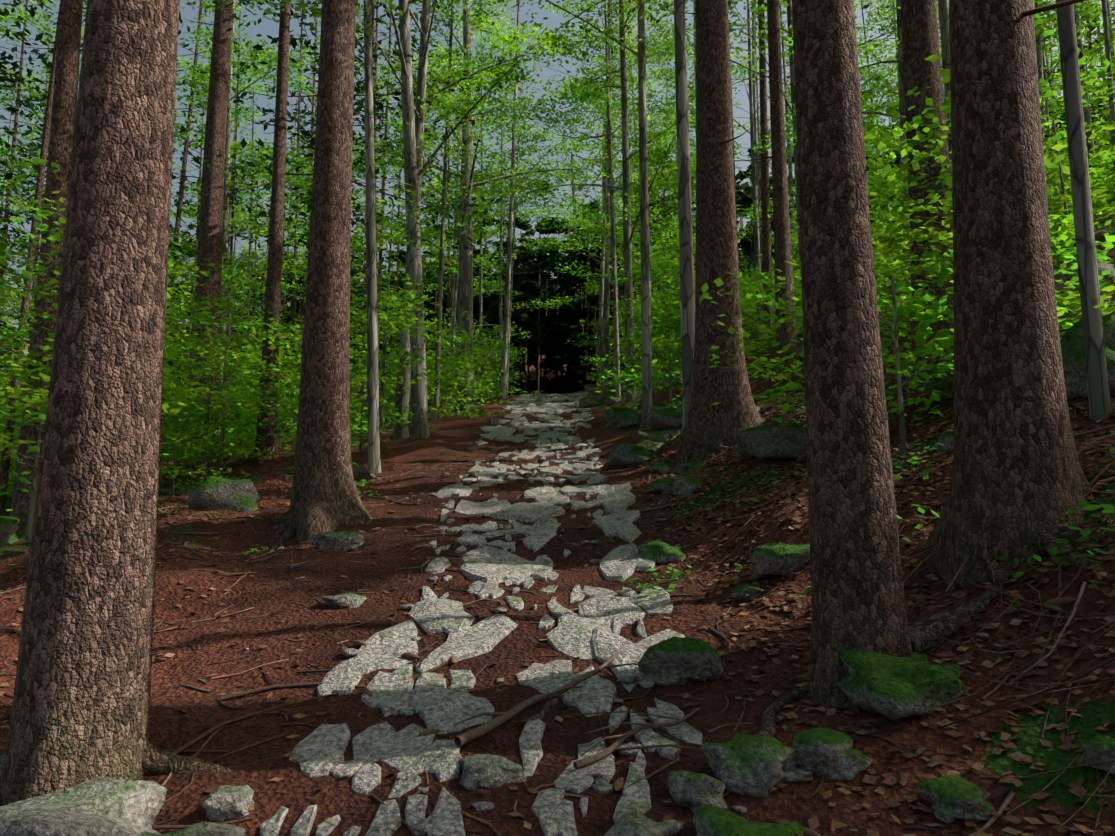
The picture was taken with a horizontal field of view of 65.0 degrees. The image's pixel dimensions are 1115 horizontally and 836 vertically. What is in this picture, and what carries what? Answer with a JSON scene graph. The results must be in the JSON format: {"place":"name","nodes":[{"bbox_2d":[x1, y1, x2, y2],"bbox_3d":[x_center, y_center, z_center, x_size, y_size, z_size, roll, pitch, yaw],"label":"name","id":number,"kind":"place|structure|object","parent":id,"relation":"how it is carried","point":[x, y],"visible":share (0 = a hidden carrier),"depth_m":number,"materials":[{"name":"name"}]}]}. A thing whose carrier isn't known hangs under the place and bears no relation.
{"place":"outdoors","nodes":[
{"label":"outdoors","id":0,"kind":"place"},
{"bbox_2d":[0,214,1114,835],"bbox_3d":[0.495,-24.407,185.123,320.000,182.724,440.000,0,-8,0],"label":"forest floor","id":1,"kind":"structure","parent":0,"point":[296,792],"depth_m":4.51,"materials":[{"name":"brown soil"}]},
{"bbox_2d":[260,391,702,835],"bbox_3d":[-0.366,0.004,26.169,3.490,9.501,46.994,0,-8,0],"label":"path rock slabs","id":2,"kind":"structure","parent":1,"relation":"on","point":[591,629],"depth_m":4.55,"materials":[{"name":"stone"}]},
{"bbox_2d":[287,463,807,735],"bbox_3d":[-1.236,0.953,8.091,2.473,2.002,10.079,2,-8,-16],"label":"tree roots","id":3,"kind":"object","parent":1,"relation":"on","point":[771,711],"visible":0.5,"depth_m":3.81,"materials":[{"name":"brown wood"}]},
{"bbox_2d":[0,0,1104,408],"bbox_3d":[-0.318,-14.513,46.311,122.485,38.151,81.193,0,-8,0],"label":"dead tree branches","id":4,"kind":"object","parent":1,"relation":"on","point":[1046,8],"visible":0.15,"depth_m":22.86,"materials":[{"name":"brown wood"}]},
{"bbox_2d":[0,0,1114,805],"bbox_3d":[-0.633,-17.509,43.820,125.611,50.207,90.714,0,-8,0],"label":"spruce tree","id":5,"kind":"object","parent":1,"relation":"on","point":[80,702],"depth_m":4.24,"materials":[{"name":"brown plant"}]},
{"bbox_2d":[0,0,1114,542],"bbox_3d":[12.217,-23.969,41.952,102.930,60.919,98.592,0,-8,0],"label":"beech tree","id":6,"kind":"object","parent":1,"relation":"on","point":[240,418],"depth_m":19.16,"materials":[{"name":"green plant"}]},
{"bbox_2d":[0,215,1114,835],"bbox_3d":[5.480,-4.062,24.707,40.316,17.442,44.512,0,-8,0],"label":"rocks","id":7,"kind":"object","parent":1,"relation":"on","point":[892,687],"visible":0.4,"depth_m":3.31,"materials":[{"name":"grey stone"}]},
{"bbox_2d":[0,255,1114,835],"bbox_3d":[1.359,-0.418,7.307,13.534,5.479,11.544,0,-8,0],"label":"fallen leaves","id":8,"kind":"object","parent":1,"relation":"on","point":[1078,789],"visible":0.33,"depth_m":4.05,"materials":[{"name":"brown plant"}]},
{"bbox_2d":[0,265,1114,835],"bbox_3d":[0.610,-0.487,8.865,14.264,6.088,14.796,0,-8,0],"label":"twigs","id":9,"kind":"object","parent":1,"relation":"on","point":[500,719],"visible":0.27,"depth_m":3.91,"materials":[{"name":"brown wood"}]},
{"bbox_2d":[7,219,1114,608],"bbox_3d":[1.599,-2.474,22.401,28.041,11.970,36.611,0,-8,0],"label":"ferns","id":10,"kind":"object","parent":1,"relation":"on","point":[1085,533],"visible":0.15,"depth_m":4.87,"materials":[{"name":"green plant"}]},
{"bbox_2d":[0,0,1114,368],"label":"sky","id":11,"kind":"structure","parent":0,"point":[266,27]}
]}

